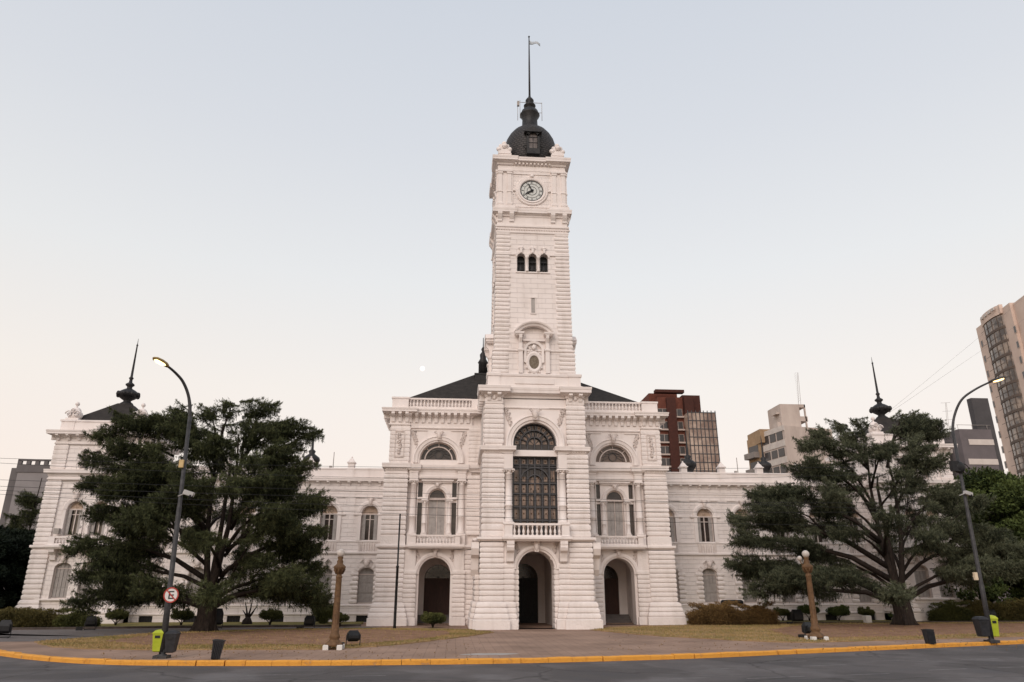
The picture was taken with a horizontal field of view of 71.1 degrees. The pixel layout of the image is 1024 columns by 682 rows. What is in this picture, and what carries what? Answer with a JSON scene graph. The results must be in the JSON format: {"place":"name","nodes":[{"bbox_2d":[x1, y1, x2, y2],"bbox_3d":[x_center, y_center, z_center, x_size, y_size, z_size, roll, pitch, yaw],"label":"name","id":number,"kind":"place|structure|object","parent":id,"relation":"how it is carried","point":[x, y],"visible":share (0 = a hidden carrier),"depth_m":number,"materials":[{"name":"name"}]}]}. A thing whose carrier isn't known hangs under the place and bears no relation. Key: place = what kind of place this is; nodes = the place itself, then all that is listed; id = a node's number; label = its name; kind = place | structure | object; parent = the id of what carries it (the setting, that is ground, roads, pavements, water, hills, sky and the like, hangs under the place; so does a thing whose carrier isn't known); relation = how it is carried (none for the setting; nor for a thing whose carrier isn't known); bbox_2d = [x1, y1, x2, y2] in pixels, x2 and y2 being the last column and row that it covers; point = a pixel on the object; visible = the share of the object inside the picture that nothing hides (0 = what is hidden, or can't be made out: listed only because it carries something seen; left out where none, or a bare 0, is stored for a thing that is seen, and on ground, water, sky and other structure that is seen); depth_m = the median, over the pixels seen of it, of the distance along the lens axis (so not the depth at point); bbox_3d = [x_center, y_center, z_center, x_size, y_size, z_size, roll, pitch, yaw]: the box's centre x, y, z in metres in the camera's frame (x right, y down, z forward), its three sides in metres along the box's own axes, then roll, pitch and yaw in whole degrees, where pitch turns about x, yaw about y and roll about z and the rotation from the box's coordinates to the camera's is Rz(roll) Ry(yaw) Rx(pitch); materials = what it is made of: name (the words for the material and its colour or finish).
{"place":"outdoors","nodes":[
{"label":"outdoors","id":0,"kind":"place"},
{"bbox_2d":[0,459,51,529],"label":"office building","id":1,"kind":"structure","parent":0,"point":[34,474],"depth_m":85.10,"materials":[{"name":"grey concrete"}]},
{"bbox_2d":[0,626,382,641],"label":"driveway","id":2,"kind":"structure","parent":0,"point":[26,635],"depth_m":41.68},
{"bbox_2d":[0,620,12,637],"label":"floodlight","id":3,"kind":"object","parent":2,"relation":"on","point":[6,626],"visible":1,"depth_m":36.85,"materials":[{"name":"black metal"}]},
{"bbox_2d":[76,616,96,629],"bbox_3d":[-26.238,17.429,44.276,1.089,0.837,0.402,7,-21,-20],"label":"floodlight","id":4,"kind":"object","parent":2,"relation":"on","point":[89,621],"visible":0.94,"depth_m":44.22,"materials":[{"name":"black metal"}]},
{"bbox_2d":[296,615,315,628],"bbox_3d":[-12.995,17.780,45.285,1.139,0.837,0.402,-2,-19,7],"label":"floodlight","id":5,"kind":"object","parent":2,"relation":"on","point":[309,620],"visible":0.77,"depth_m":45.17,"materials":[{"name":"black metal"}]},
{"bbox_2d":[216,608,223,628],"bbox_3d":[-19.142,17.878,46.175,1.089,1.237,0.402,12,-23,-31],"label":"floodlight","id":6,"kind":"object","parent":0,"point":[219,617],"visible":0.47,"depth_m":46.23,"materials":[{"name":"black metal"}]},
{"bbox_2d":[99,622,362,626],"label":"lawn","id":7,"kind":"structure","parent":0,"point":[191,623],"depth_m":51.87,"materials":[{"name":"green plant"}]},
{"bbox_2d":[0,529,25,607],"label":"broadleaf tree","id":8,"kind":"object","parent":7,"relation":"on","point":[6,549],"visible":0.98,"depth_m":52.82,"materials":[{"name":"green plant"}]},
{"bbox_2d":[0,606,64,626],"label":"hedge","id":9,"kind":"object","parent":7,"relation":"on","point":[28,617],"visible":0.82,"depth_m":46.67,"materials":[{"name":"green plant"}]},
{"bbox_2d":[52,606,102,626],"bbox_3d":[-28.397,18.174,46.974,2.824,1.493,1.590,1,-19,-4],"label":"hedge","id":10,"kind":"object","parent":7,"relation":"on","point":[71,619],"visible":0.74,"depth_m":46.51,"materials":[{"name":"green plant"}]},
{"bbox_2d":[105,608,129,624],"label":"clipped bush","id":11,"kind":"object","parent":7,"relation":"on","point":[111,615],"visible":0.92,"depth_m":49.17,"materials":[{"name":"green plant"}]},
{"bbox_2d":[170,608,194,624],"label":"clipped bush","id":12,"kind":"object","parent":7,"relation":"on","point":[187,614],"visible":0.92,"depth_m":49.13,"materials":[{"name":"green plant"}]},
{"bbox_2d":[241,601,255,623],"bbox_3d":[-18.814,19.398,51.164,0.863,1.714,0.821,-15,-24,36],"label":"pruned stump","id":13,"kind":"object","parent":7,"relation":"on","point":[247,619],"visible":0.88,"depth_m":51.07,"materials":[{"name":"brown plant"}]},
{"bbox_2d":[259,607,283,624],"bbox_3d":[-16.636,19.000,49.376,1.762,1.250,1.676,1,-19,-4],"label":"clipped bush","id":14,"kind":"object","parent":7,"relation":"on","point":[269,614],"visible":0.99,"depth_m":49.04,"materials":[{"name":"green plant"}]},
{"bbox_2d":[311,603,332,623],"bbox_3d":[-13.622,19.551,52.084,2.014,1.964,1.634,1,-19,-4],"label":"shrub","id":15,"kind":"object","parent":7,"relation":"on","point":[323,617],"visible":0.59,"depth_m":51.57,"materials":[{"name":"green plant"}]},
{"bbox_2d":[34,627,493,649],"bbox_3d":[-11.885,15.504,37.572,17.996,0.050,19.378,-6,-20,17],"label":"lawn","id":16,"kind":"structure","parent":0,"point":[239,648],"depth_m":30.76,"materials":[{"name":"green plant"}]},
{"bbox_2d":[58,397,335,631],"bbox_3d":[-18.974,10.198,44.266,17.416,14.731,11.843,1,-19,-4],"label":"cedar tree","id":17,"kind":"object","parent":16,"relation":"on","point":[116,565],"visible":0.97,"depth_m":42.88,"materials":[{"name":"green plant"}]},
{"bbox_2d":[322,549,345,649],"bbox_3d":[-7.403,10.905,30.414,0.782,4.007,0.782,1,-19,-4],"label":"lamp post","id":18,"kind":"object","parent":16,"relation":"on","point":[339,569],"visible":1,"depth_m":30.19,"materials":[{"name":"brown metal"}]},
{"bbox_2d":[342,630,360,645],"bbox_3d":[-7.080,12.907,31.063,1.039,0.687,0.402,6,-20,-18],"label":"floodlight","id":19,"kind":"object","parent":16,"relation":"on","point":[353,635],"visible":0.71,"depth_m":31.05,"materials":[{"name":"black metal"}]},
{"bbox_2d":[393,514,400,628],"bbox_3d":[-7.402,14.801,46.303,0.200,7.100,0.190,1,-19,-4],"label":"flagpole","id":20,"kind":"object","parent":16,"relation":"on","point":[395,600],"visible":0.91,"depth_m":46.00,"materials":[{"name":"black metal"}]},
{"bbox_2d":[3,486,747,502],"bbox_3d":[-8.183,7.295,35.019,54.523,0.866,0.018,1,-19,-4],"label":"overhead cable","id":21,"kind":"object","parent":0,"point":[403,498],"visible":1,"depth_m":35.13,"materials":[{"name":"black metal"}]},
{"bbox_2d":[2,490,822,512],"bbox_3d":[-8.406,7.719,35.915,55.905,1.392,0.018,1,-19,-4],"label":"overhead cable","id":22,"kind":"object","parent":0,"point":[434,507],"visible":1,"depth_m":36.03,"materials":[{"name":"black metal"}]},
{"bbox_2d":[4,458,832,468],"bbox_3d":[-9.188,6.626,39.418,61.370,0.571,0.018,1,-19,-4],"label":"overhead cable","id":23,"kind":"object","parent":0,"point":[518,468],"visible":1,"depth_m":40.20,"materials":[{"name":"black metal"}]},
{"bbox_2d":[2,494,850,525],"bbox_3d":[-8.858,8.532,37.719,58.783,1.977,0.018,1,-19,-4],"label":"overhead cable","id":24,"kind":"object","parent":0,"point":[423,514],"visible":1,"depth_m":37.83,"materials":[{"name":"black metal"}]},
{"bbox_2d":[6,463,868,479],"bbox_3d":[-9.181,6.843,39.343,61.202,1.314,0.018,1,-19,-4],"label":"overhead cable","id":25,"kind":"object","parent":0,"point":[435,478],"visible":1,"depth_m":39.85,"materials":[{"name":"black metal"}]},
{"bbox_2d":[17,480,873,508],"bbox_3d":[-8.671,7.757,36.942,57.677,1.302,0.018,1,-19,-4],"label":"overhead cable","id":26,"kind":"object","parent":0,"point":[433,493],"visible":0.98,"depth_m":37.24,"materials":[{"name":"black metal"}]},
{"bbox_2d":[0,644,1023,681],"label":"road","id":27,"kind":"structure","parent":0,"point":[980,664],"depth_m":23.12,"materials":[{"name":"grey asphalt"}]},
{"bbox_2d":[50,653,1005,678],"bbox_3d":[1.619,10.716,23.397,34.625,0.001,7.092,4,-20,-10],"label":"road marking","id":28,"kind":"object","parent":27,"relation":"on","point":[724,668],"visible":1,"depth_m":23.38,"materials":[{"name":"paint"}]},
{"bbox_2d":[0,622,1023,659],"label":"pavement","id":29,"kind":"structure","parent":0,"point":[530,640],"depth_m":30.75,"materials":[{"name":"grey concrete"}]},
{"bbox_2d":[0,525,35,609],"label":"broadleaf tree","id":30,"kind":"object","parent":29,"relation":"on","point":[23,540],"visible":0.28,"depth_m":54.99,"materials":[{"name":"green plant"}]},
{"bbox_2d":[4,478,43,531],"bbox_3d":[-41.191,17.431,60.556,5.393,11.747,3.998,1,-19,-4],"label":"conifer tree","id":31,"kind":"object","parent":29,"relation":"on","point":[29,500],"visible":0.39,"depth_m":61.35,"materials":[{"name":"green plant"}]},
{"bbox_2d":[152,357,191,658],"bbox_3d":[-13.236,6.099,26.977,0.679,10.863,2.541,-15,-24,37],"label":"street lamp","id":32,"kind":"object","parent":29,"relation":"on","point":[162,654],"visible":1,"depth_m":27.39,"materials":[{"name":"grey metal"}]},
{"bbox_2d":[152,629,163,651],"bbox_3d":[-12.853,10.902,26.101,0.385,0.754,0.412,1,-19,-4],"label":"litter bin","id":33,"kind":"object","parent":32,"relation":"attached to","point":[157,638],"visible":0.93,"depth_m":25.95,"materials":[{"name":"plastic"}]},
{"bbox_2d":[163,587,178,602],"bbox_3d":[-12.573,9.369,26.450,0.544,0.544,0.032,1,-19,-4],"label":"no parking sign","id":34,"kind":"object","parent":32,"relation":"attached to","point":[171,595],"visible":1,"depth_m":26.44,"materials":[{"name":"metal"}]},
{"bbox_2d":[165,630,180,652],"bbox_3d":[-12.394,10.941,26.125,0.428,0.754,0.446,1,-19,-4],"label":"litter bin","id":35,"kind":"object","parent":32,"relation":"attached to","point":[172,637],"visible":1,"depth_m":25.98,"materials":[{"name":"grey plastic"}]},
{"bbox_2d":[211,639,225,659],"bbox_3d":[-10.494,10.981,25.532,0.400,0.655,0.370,9,-20,-9],"label":"waste basket","id":36,"kind":"object","parent":29,"relation":"on","point":[217,646],"visible":0.99,"depth_m":25.41,"materials":[{"name":"grey plastic"}]},
{"bbox_2d":[420,611,446,627],"bbox_3d":[-5.190,18.352,47.233,1.800,1.070,1.735,1,-19,-4],"label":"clipped bush","id":37,"kind":"object","parent":29,"relation":"on","point":[436,617],"visible":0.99,"depth_m":46.92,"materials":[{"name":"green plant"}]},
{"bbox_2d":[15,36,978,629],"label":"city hall","id":38,"kind":"structure","parent":29,"relation":"on","point":[527,398],"depth_m":54.27,"materials":[{"name":"paint"}]},
{"bbox_2d":[50,563,71,598],"bbox_3d":[-33.210,17.687,52.979,1.240,2.520,0.130,1,-19,-4],"label":"window","id":39,"kind":"structure","parent":38,"relation":"in","point":[60,583],"depth_m":52.92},
{"bbox_2d":[64,502,82,535],"bbox_3d":[-33.181,13.466,54.465,1.160,2.550,0.185,1,-19,-4],"label":"window","id":40,"kind":"structure","parent":38,"relation":"in","point":[73,522],"depth_m":54.42,"materials":[{"name":"white glass"}]},
{"bbox_2d":[90,502,105,535],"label":"window","id":41,"kind":"structure","parent":38,"relation":"in","point":[96,528],"depth_m":54.34,"materials":[{"name":"white glass"}]},
{"bbox_2d":[187,567,203,595],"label":"window","id":42,"kind":"structure","parent":38,"relation":"in","point":[199,569],"depth_m":55.54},
{"bbox_2d":[318,568,331,602],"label":"window","id":43,"kind":"structure","parent":38,"relation":"in","point":[329,574],"depth_m":56.25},
{"bbox_2d":[319,505,337,539],"bbox_3d":[-14.697,14.607,57.635,1.360,2.780,0.185,1,-19,-4],"label":"window","id":44,"kind":"structure","parent":38,"relation":"in","point":[329,518],"depth_m":57.66,"materials":[{"name":"white glass"}]},
{"bbox_2d":[356,568,373,602],"bbox_3d":[-11.479,19.198,56.332,1.320,2.650,0.130,1,-19,-4],"label":"window","id":45,"kind":"structure","parent":38,"relation":"in","point":[365,585],"depth_m":56.32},
{"bbox_2d":[360,506,377,539],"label":"window","id":46,"kind":"structure","parent":38,"relation":"in","point":[369,521],"depth_m":57.83,"materials":[{"name":"white glass"}]},
{"bbox_2d":[416,503,421,534],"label":"slit window","id":47,"kind":"structure","parent":38,"relation":"in","point":[419,510],"depth_m":53.16,"materials":[{"name":"grey glass"}]},
{"bbox_2d":[423,565,449,614],"bbox_3d":[-5.777,19.318,55.683,2.102,3.737,0.140,1,-19,-4],"label":"door","id":48,"kind":"structure","parent":38,"relation":"in","point":[437,578],"depth_m":55.63,"materials":[{"name":"brown wood"}]},
{"bbox_2d":[427,489,445,534],"bbox_3d":[-5.602,12.741,53.432,1.360,3.380,0.140,1,-19,-4],"label":"window","id":49,"kind":"structure","parent":38,"relation":"in","point":[436,522],"depth_m":53.37,"materials":[{"name":"white glass"}]},
{"bbox_2d":[420,443,456,459],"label":"window","id":50,"kind":"structure","parent":38,"relation":"in","point":[435,451],"depth_m":54.75,"materials":[{"name":"black glass"}]},
{"bbox_2d":[451,503,455,534],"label":"slit window","id":51,"kind":"structure","parent":38,"relation":"in","point":[453,519],"depth_m":53.31,"materials":[{"name":"grey glass"}]},
{"bbox_2d":[518,564,537,622],"bbox_3d":[0.857,19.299,54.964,2.232,4.300,0.140,1,-19,-4],"label":"door","id":52,"kind":"structure","parent":38,"relation":"in","point":[528,582],"depth_m":54.92,"materials":[{"name":"black wood"}]},
{"bbox_2d":[512,424,557,534],"bbox_3d":[1.547,9.478,49.020,3.070,7.740,0.280,1,-19,-4],"label":"window","id":53,"kind":"structure","parent":38,"relation":"in","point":[531,436],"depth_m":48.95,"materials":[{"name":"black glass"}]},
{"bbox_2d":[604,566,618,613],"bbox_3d":[7.363,19.656,56.652,2.102,3.737,0.140,1,-19,-4],"label":"door","id":54,"kind":"structure","parent":38,"relation":"in","point":[610,576],"depth_m":56.62,"materials":[{"name":"brown wood"}]},
{"bbox_2d":[596,445,630,462],"bbox_3d":[7.808,8.806,55.752,2.840,1.397,0.140,1,-19,-4],"label":"window","id":55,"kind":"structure","parent":38,"relation":"in","point":[611,453],"depth_m":55.74,"materials":[{"name":"grey glass"}]},
{"bbox_2d":[606,491,624,535],"bbox_3d":[7.797,13.085,54.420,1.360,3.380,0.140,1,-19,-4],"label":"window","id":56,"kind":"structure","parent":38,"relation":"in","point":[614,510],"depth_m":54.36,"materials":[{"name":"white glass"}]},
{"bbox_2d":[668,509,675,541],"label":"window","id":57,"kind":"structure","parent":38,"relation":"in","point":[672,527],"depth_m":59.61,"materials":[{"name":"white glass"}]},
{"bbox_2d":[697,509,713,541],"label":"window","id":58,"kind":"structure","parent":38,"relation":"in","point":[705,528],"depth_m":59.87,"materials":[{"name":"white glass"}]},
{"bbox_2d":[702,569,718,602],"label":"window","id":59,"kind":"structure","parent":38,"relation":"in","point":[709,576],"depth_m":58.34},
{"bbox_2d":[857,570,872,602],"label":"window","id":60,"kind":"structure","parent":38,"relation":"in","point":[863,598],"depth_m":59.00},
{"bbox_2d":[914,566,931,597],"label":"window","id":61,"kind":"structure","parent":38,"relation":"in","point":[920,574],"depth_m":57.93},
{"bbox_2d":[938,565,953,597],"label":"window","id":62,"kind":"structure","parent":38,"relation":"in","point":[941,587],"depth_m":57.74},
{"bbox_2d":[12,621,1023,629],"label":"kerb","id":63,"kind":"structure","parent":29,"relation":"on","point":[119,627],"depth_m":47.38,"materials":[{"name":"concrete"}]},
{"bbox_2d":[100,627,1023,659],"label":"fallen leaves","id":64,"kind":"object","parent":29,"relation":"on","point":[479,643],"visible":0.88,"depth_m":30.56,"materials":[{"name":"brown plant"}]},
{"bbox_2d":[640,389,693,471],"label":"apartment tower","id":65,"kind":"structure","parent":29,"relation":"on","point":[673,442],"depth_m":108.89,"materials":[{"name":"brown brick"}]},
{"bbox_2d":[680,395,719,471],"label":"office block","id":66,"kind":"structure","parent":29,"relation":"on","point":[702,437],"depth_m":106.77,"materials":[{"name":"grey glass"}]},
{"bbox_2d":[951,376,1005,642],"bbox_3d":[24.009,8.095,35.638,3.352,12.790,0.622,-6,-20,16],"label":"street lamp","id":67,"kind":"object","parent":29,"relation":"on","point":[990,639],"visible":0.99,"depth_m":35.57,"materials":[{"name":"grey metal"}]},
{"bbox_2d":[949,461,969,474],"bbox_3d":[22.828,6.451,36.534,0.950,0.700,0.240,1,-19,-4],"label":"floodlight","id":68,"kind":"object","parent":67,"relation":"attached to","point":[957,466],"visible":1,"depth_m":36.45,"materials":[{"name":"black metal"}]},
{"bbox_2d":[972,616,989,636],"bbox_3d":[22.384,13.597,34.169,0.520,0.903,0.520,1,-19,-4],"label":"litter bin","id":69,"kind":"object","parent":67,"relation":"attached to","point":[981,626],"visible":1,"depth_m":34.01,"materials":[{"name":"grey plastic"}]},
{"bbox_2d":[990,615,998,636],"bbox_3d":[23.011,13.645,34.363,0.422,0.962,0.442,1,-19,-4],"label":"litter bin","id":70,"kind":"object","parent":67,"relation":"attached to","point":[994,623],"visible":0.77,"depth_m":34.19,"materials":[{"name":"plastic"}]},
{"bbox_2d":[976,296,1023,477],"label":"residential tower","id":71,"kind":"structure","parent":29,"relation":"on","point":[1003,355],"depth_m":148.15,"materials":[{"name":"beige concrete"}]},
{"bbox_2d":[981,315,1005,338],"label":"bay window","id":72,"kind":"structure","parent":71,"relation":"in","point":[997,323],"depth_m":151.48,"materials":[{"name":"grey glass"}]},
{"bbox_2d":[984,328,1008,350],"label":"bay window","id":73,"kind":"structure","parent":71,"relation":"in","point":[1000,334],"depth_m":150.56,"materials":[{"name":"grey glass"}]},
{"bbox_2d":[987,341,1011,363],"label":"bay window","id":74,"kind":"structure","parent":71,"relation":"in","point":[1003,349],"depth_m":149.64,"materials":[{"name":"grey glass"}]},
{"bbox_2d":[991,354,1015,376],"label":"bay window","id":75,"kind":"structure","parent":71,"relation":"in","point":[1006,363],"depth_m":148.70,"materials":[{"name":"grey glass"}]},
{"bbox_2d":[994,368,1018,390],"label":"bay window","id":76,"kind":"structure","parent":71,"relation":"in","point":[1011,375],"depth_m":147.36,"materials":[{"name":"grey glass"}]},
{"bbox_2d":[996,382,1021,403],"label":"bay window","id":77,"kind":"structure","parent":71,"relation":"in","point":[1012,390],"depth_m":146.79,"materials":[{"name":"grey glass"}]},
{"bbox_2d":[1000,396,1023,417],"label":"bay window","id":78,"kind":"structure","parent":71,"relation":"in","point":[1015,404],"depth_m":145.89,"materials":[{"name":"grey glass"}]},
{"bbox_2d":[1002,410,1023,431],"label":"bay window","id":79,"kind":"structure","parent":71,"relation":"in","point":[1016,419],"depth_m":145.39,"materials":[{"name":"grey glass"}]},
{"bbox_2d":[1006,425,1023,444],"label":"bay window","id":80,"kind":"structure","parent":71,"relation":"in","point":[1016,434],"depth_m":144.93,"materials":[{"name":"grey glass"}]},
{"bbox_2d":[1009,440,1023,458],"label":"bay window","id":81,"kind":"structure","parent":71,"relation":"in","point":[1018,447],"depth_m":144.63,"materials":[{"name":"grey glass"}]},
{"bbox_2d":[1013,456,1023,472],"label":"bay window","id":82,"kind":"structure","parent":71,"relation":"in","point":[1019,462],"depth_m":144.39,"materials":[{"name":"grey glass"}]},
{"bbox_2d":[0,0,1023,516],"label":"sky","id":83,"kind":"structure","parent":0,"point":[286,201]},
{"bbox_2d":[744,404,833,472],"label":"apartment block","id":84,"kind":"structure","parent":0,"point":[786,421],"depth_m":133.76,"materials":[{"name":"beige concrete"}]},
{"bbox_2d":[687,620,891,622],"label":"lawn","id":85,"kind":"structure","parent":0,"point":[827,620],"depth_m":57.09,"materials":[{"name":"green plant"}]},
{"bbox_2d":[797,601,819,620],"bbox_3d":[23.460,21.397,56.711,1.793,1.544,1.732,1,-19,-4],"label":"clipped bush","id":86,"kind":"object","parent":85,"relation":"on","point":[804,608],"visible":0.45,"depth_m":56.52,"materials":[{"name":"green plant"}]},
{"bbox_2d":[825,604,850,620],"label":"clipped bush","id":87,"kind":"object","parent":85,"relation":"on","point":[841,610],"visible":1,"depth_m":56.55,"materials":[{"name":"green plant"}]},
{"bbox_2d":[857,606,874,614],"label":"clipped bush","id":88,"kind":"object","parent":85,"relation":"on","point":[864,611],"visible":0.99,"depth_m":56.85,"materials":[{"name":"green plant"}]},
{"bbox_2d":[926,599,974,620],"bbox_3d":[34.138,21.111,55.917,3.397,1.879,1.590,1,-19,-4],"label":"hedge","id":89,"kind":"object","parent":85,"relation":"on","point":[949,610],"visible":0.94,"depth_m":55.50,"materials":[{"name":"green plant"}]},
{"bbox_2d":[940,575,1015,620],"bbox_3d":[37.701,20.982,58.822,6.799,4.974,6.019,16,-25,-38],"label":"broadleaf tree","id":90,"kind":"object","parent":85,"relation":"on","point":[999,589],"visible":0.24,"depth_m":57.12,"materials":[{"name":"green plant"}]},
{"bbox_2d":[954,466,1023,600],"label":"broadleaf tree","id":91,"kind":"object","parent":85,"relation":"on","point":[1007,489],"visible":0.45,"depth_m":62.22,"materials":[{"name":"green plant"}]},
{"bbox_2d":[960,597,1023,620],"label":"hedge","id":92,"kind":"object","parent":85,"relation":"on","point":[1013,612],"visible":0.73,"depth_m":55.87,"materials":[{"name":"green plant"}]},
{"bbox_2d":[1000,510,1023,599],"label":"broadleaf tree","id":93,"kind":"object","parent":85,"relation":"on","point":[1017,591],"visible":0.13,"depth_m":60.08,"materials":[{"name":"green plant"}]},
{"bbox_2d":[590,621,1023,642],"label":"lawn","id":94,"kind":"structure","parent":0,"point":[806,640],"depth_m":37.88,"materials":[{"name":"green plant"}]},
{"bbox_2d":[685,600,746,624],"bbox_3d":[14.290,19.166,50.377,4.144,1.882,1.720,1,-19,-4],"label":"hedge","id":95,"kind":"object","parent":94,"relation":"on","point":[718,613],"visible":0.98,"depth_m":49.90,"materials":[{"name":"brown plant"}]},
{"bbox_2d":[736,600,780,624],"bbox_3d":[17.292,19.325,50.781,3.067,1.812,1.593,1,-19,-4],"label":"hedge","id":96,"kind":"object","parent":94,"relation":"on","point":[758,614],"visible":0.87,"depth_m":50.30,"materials":[{"name":"brown plant"}]},
{"bbox_2d":[787,609,803,623],"bbox_3d":[20.385,19.885,51.634,1.339,1.037,0.402,5,-20,-15],"label":"floodlight","id":97,"kind":"object","parent":94,"relation":"on","point":[796,614],"visible":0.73,"depth_m":51.58,"materials":[{"name":"black metal"}]},
{"bbox_2d":[798,622,810,637],"bbox_3d":[15.093,14.846,36.785,1.089,0.787,0.402,12,-23,-31],"label":"floodlight","id":98,"kind":"object","parent":94,"relation":"on","point":[805,626],"visible":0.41,"depth_m":36.76,"materials":[{"name":"black metal"}]},
{"bbox_2d":[797,550,828,639],"bbox_3d":[14.866,12.623,35.700,0.854,4.240,0.828,1,-19,-4],"label":"lamp post","id":99,"kind":"object","parent":94,"relation":"on","point":[815,629],"visible":0.98,"depth_m":35.51,"materials":[{"name":"metal"}]},
{"bbox_2d":[720,409,1023,624],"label":"cedar tree","id":100,"kind":"object","parent":94,"relation":"on","point":[996,550],"visible":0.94,"depth_m":51.06,"materials":[{"name":"green plant"}]},
{"bbox_2d":[944,398,1009,602],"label":"grey building","id":101,"kind":"structure","parent":0,"point":[977,446],"depth_m":89.82,"materials":[{"name":"paint"}]},
{"label":"ground","id":102,"kind":"structure","parent":0,"visible":0},
{"bbox_2d":[0,639,1023,665],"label":"kerb","id":103,"kind":"structure","parent":102,"relation":"on","point":[21,655],"depth_m":25.62,"materials":[{"name":"yellow paint"}]},
{"bbox_2d":[921,629,935,644],"bbox_3d":[18.891,13.409,32.508,0.400,0.655,0.370,4,-20,-11],"label":"waste basket","id":104,"kind":"object","parent":103,"relation":"on","point":[929,636],"visible":1,"depth_m":32.39,"materials":[{"name":"grey plastic"}]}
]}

